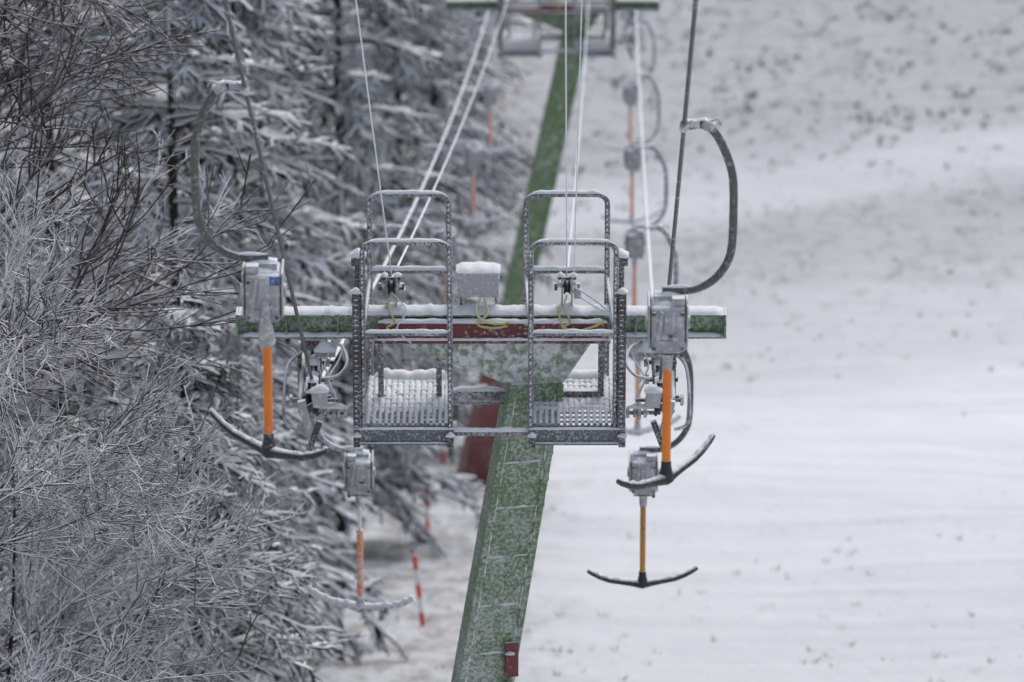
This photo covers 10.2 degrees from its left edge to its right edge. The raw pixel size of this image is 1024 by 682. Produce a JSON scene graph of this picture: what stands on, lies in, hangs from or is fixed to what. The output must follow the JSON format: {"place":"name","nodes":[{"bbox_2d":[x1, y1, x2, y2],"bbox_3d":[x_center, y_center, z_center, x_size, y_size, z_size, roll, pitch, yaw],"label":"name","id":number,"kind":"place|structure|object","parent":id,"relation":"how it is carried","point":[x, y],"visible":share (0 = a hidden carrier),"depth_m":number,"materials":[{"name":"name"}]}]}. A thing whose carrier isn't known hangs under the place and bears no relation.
{"place":"outdoors","nodes":[
{"label":"outdoors","id":0,"kind":"place"},
{"bbox_2d":[0,0,1023,681],"bbox_3d":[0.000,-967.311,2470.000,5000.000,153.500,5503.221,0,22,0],"label":"snowy ground","id":1,"kind":"structure","parent":0,"point":[814,454],"depth_m":136.75,"materials":[{"name":"white snow"}]},
{"bbox_2d":[0,347,152,681],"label":"frosted bare tree","id":2,"kind":"object","parent":1,"relation":"on","point":[67,619],"visible":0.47,"depth_m":54.22,"materials":[{"name":"grey plant"}]},
{"bbox_2d":[0,0,240,681],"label":"frosted bare tree","id":3,"kind":"object","parent":1,"relation":"on","point":[113,583],"visible":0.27,"depth_m":60.37,"materials":[{"name":"grey plant"}]},
{"bbox_2d":[0,0,253,677],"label":"snowy spruce tree","id":4,"kind":"object","parent":1,"relation":"on","point":[53,168],"visible":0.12,"depth_m":80.71,"materials":[{"name":"white plant"}]},
{"bbox_2d":[0,131,260,681],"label":"frosted bare tree","id":5,"kind":"object","parent":1,"relation":"on","point":[106,455],"visible":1,"depth_m":46.91,"materials":[{"name":"grey plant"}]},
{"bbox_2d":[0,0,263,681],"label":"frosted bare tree","id":6,"kind":"object","parent":1,"relation":"on","point":[226,664],"visible":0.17,"depth_m":60.67,"materials":[{"name":"grey plant"}]},
{"bbox_2d":[0,0,313,681],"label":"brown bare tree","id":7,"kind":"object","parent":1,"relation":"on","point":[50,155],"visible":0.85,"depth_m":52.13,"materials":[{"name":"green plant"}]},
{"bbox_2d":[0,0,318,681],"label":"frosted bare tree","id":8,"kind":"object","parent":1,"relation":"on","point":[150,579],"visible":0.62,"depth_m":53.50,"materials":[{"name":"grey plant"}]},
{"bbox_2d":[0,0,360,681],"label":"snowy spruce tree","id":9,"kind":"object","parent":1,"relation":"on","point":[227,117],"visible":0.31,"depth_m":76.54,"materials":[{"name":"white plant"}]},
{"bbox_2d":[7,0,381,592],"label":"snowy spruce tree","id":10,"kind":"object","parent":1,"relation":"on","point":[330,530],"visible":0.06,"depth_m":98.72,"materials":[{"name":"white plant"}]},
{"bbox_2d":[48,273,343,681],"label":"snowy young spruce tree","id":11,"kind":"object","parent":1,"relation":"on","point":[244,475],"visible":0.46,"depth_m":62.49,"materials":[{"name":"grey plant"}]},
{"bbox_2d":[79,315,367,681],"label":"snowy young spruce tree","id":12,"kind":"object","parent":1,"relation":"on","point":[228,342],"visible":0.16,"depth_m":72.13,"materials":[{"name":"grey plant"}]},
{"bbox_2d":[115,0,408,669],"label":"snowy spruce tree","id":13,"kind":"object","parent":1,"relation":"on","point":[262,33],"visible":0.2,"depth_m":89.15,"materials":[{"name":"white plant"}]},
{"bbox_2d":[232,0,457,395],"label":"snowy spruce tree","id":14,"kind":"object","parent":1,"relation":"on","point":[324,121],"visible":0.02,"depth_m":131.12,"materials":[{"name":"white snow"}]},
{"bbox_2d":[226,0,487,561],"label":"snowy spruce tree","id":15,"kind":"object","parent":1,"relation":"on","point":[409,473],"visible":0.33,"depth_m":104.99,"materials":[{"name":"white plant"}]},
{"bbox_2d":[281,0,517,459],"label":"snowy spruce tree","id":16,"kind":"object","parent":1,"relation":"on","point":[430,41],"visible":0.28,"depth_m":122.81,"materials":[{"name":"white snow"}]},
{"bbox_2d":[412,554,424,625],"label":"slalom pole","id":17,"kind":"object","parent":1,"relation":"on","point":[418,590],"visible":1,"depth_m":95.73,"materials":[{"name":"plastic"}]},
{"bbox_2d":[319,1,524,245],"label":"snowy spruce tree","id":18,"kind":"object","parent":1,"relation":"on","point":[479,214],"visible":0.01,"depth_m":156.91,"materials":[{"name":"white snow"}]},
{"bbox_2d":[423,465,429,530],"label":"slalom pole","id":19,"kind":"object","parent":1,"relation":"on","point":[427,523],"visible":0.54,"depth_m":109.83,"materials":[{"name":"plastic"}]},
{"bbox_2d":[441,410,445,463],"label":"slalom pole","id":20,"kind":"object","parent":1,"relation":"on","point":[443,455],"visible":0.26,"depth_m":123.89,"materials":[{"name":"plastic"}]},
{"bbox_2d":[329,0,560,304],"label":"snowy spruce tree","id":21,"kind":"object","parent":1,"relation":"on","point":[497,179],"visible":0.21,"depth_m":139.55,"materials":[{"name":"white snow"}]},
{"bbox_2d":[236,189,726,681],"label":"ski lift tower","id":22,"kind":"structure","parent":1,"relation":"on","point":[528,353],"depth_m":49.90,"materials":[{"name":"metal"}]},
{"bbox_2d":[223,0,697,379],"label":"haul rope","id":23,"kind":"object","parent":22,"relation":"attached to","point":[684,119],"visible":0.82,"depth_m":44.13,"materials":[{"name":"metal"}]},
{"bbox_2d":[190,79,328,460],"bbox_3d":[-1.704,-0.485,39.494,1.064,2.814,0.396,8,23,20],"label":"tbar hanger","id":24,"kind":"object","parent":23,"relation":"hanging from","point":[263,289],"visible":1,"depth_m":39.43,"materials":[{"name":"metal"}]},
{"bbox_2d":[306,339,414,613],"bbox_3d":[-1.513,1.295,56.545,1.092,3.076,0.335,0,22,0],"label":"tbar hanger","id":25,"kind":"object","parent":23,"relation":"hanging from","point":[358,471],"visible":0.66,"depth_m":56.52,"materials":[{"name":"metal"}]},
{"bbox_2d":[370,224,455,427],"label":"tbar hanger","id":26,"kind":"object","parent":23,"relation":"hanging from","point":[410,355],"visible":0.46,"depth_m":70.43,"materials":[{"name":"metal"}]},
{"bbox_2d":[413,144,482,304],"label":"tbar hanger","id":27,"kind":"object","parent":23,"relation":"hanging from","point":[441,235],"visible":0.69,"depth_m":84.39,"materials":[{"name":"metal"}]},
{"bbox_2d":[443,73,504,224],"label":"tbar hanger","id":28,"kind":"object","parent":23,"relation":"hanging from","point":[472,158],"visible":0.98,"depth_m":99.44,"materials":[{"name":"metal"}]},
{"bbox_2d":[466,18,518,153],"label":"tbar hanger","id":29,"kind":"object","parent":23,"relation":"hanging from","point":[490,92],"visible":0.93,"depth_m":112.44,"materials":[{"name":"metal"}]},
{"bbox_2d":[602,18,657,151],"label":"tbar hanger","id":30,"kind":"object","parent":23,"relation":"hanging from","point":[630,94],"visible":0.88,"depth_m":112.43,"materials":[{"name":"metal"}]},
{"bbox_2d":[601,73,661,224],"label":"tbar hanger","id":31,"kind":"object","parent":23,"relation":"hanging from","point":[632,156],"visible":0.94,"depth_m":99.44,"materials":[{"name":"metal"}]},
{"bbox_2d":[601,144,667,305],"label":"tbar hanger","id":32,"kind":"object","parent":23,"relation":"hanging from","point":[634,241],"visible":0.77,"depth_m":84.41,"materials":[{"name":"metal"}]},
{"bbox_2d":[596,224,681,435],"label":"tbar hanger","id":33,"kind":"object","parent":23,"relation":"hanging from","point":[637,429],"visible":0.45,"depth_m":70.62,"materials":[{"name":"metal"}]},
{"bbox_2d":[587,347,697,588],"bbox_3d":[1.301,1.169,56.494,1.116,2.805,0.335,0,22,0],"label":"tbar hanger","id":34,"kind":"object","parent":23,"relation":"hanging from","point":[643,462],"visible":0.67,"depth_m":56.48,"materials":[{"name":"metal"}]},
{"bbox_2d":[616,117,737,489],"bbox_3d":[1.108,-0.272,40.600,1.031,2.814,0.469,-11,24,-25],"label":"tbar hanger","id":35,"kind":"object","parent":23,"relation":"hanging from","point":[667,321],"visible":1,"depth_m":40.53,"materials":[{"name":"metal"}]},
{"bbox_2d":[355,0,588,282],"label":"telephone line","id":36,"kind":"object","parent":22,"relation":"attached to","point":[573,204],"visible":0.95,"depth_m":48.13,"materials":[{"name":"grey metal"}]},
{"bbox_2d":[431,0,658,488],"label":"ski lift tower","id":37,"kind":"structure","parent":1,"relation":"on","point":[475,456],"depth_m":115.35,"materials":[{"name":"metal"}]},
{"bbox_2d":[344,0,1023,681],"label":"grass tufts","id":38,"kind":"object","parent":1,"relation":"on","point":[708,54],"visible":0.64,"depth_m":172.56,"materials":[{"name":"plant"}]}
]}

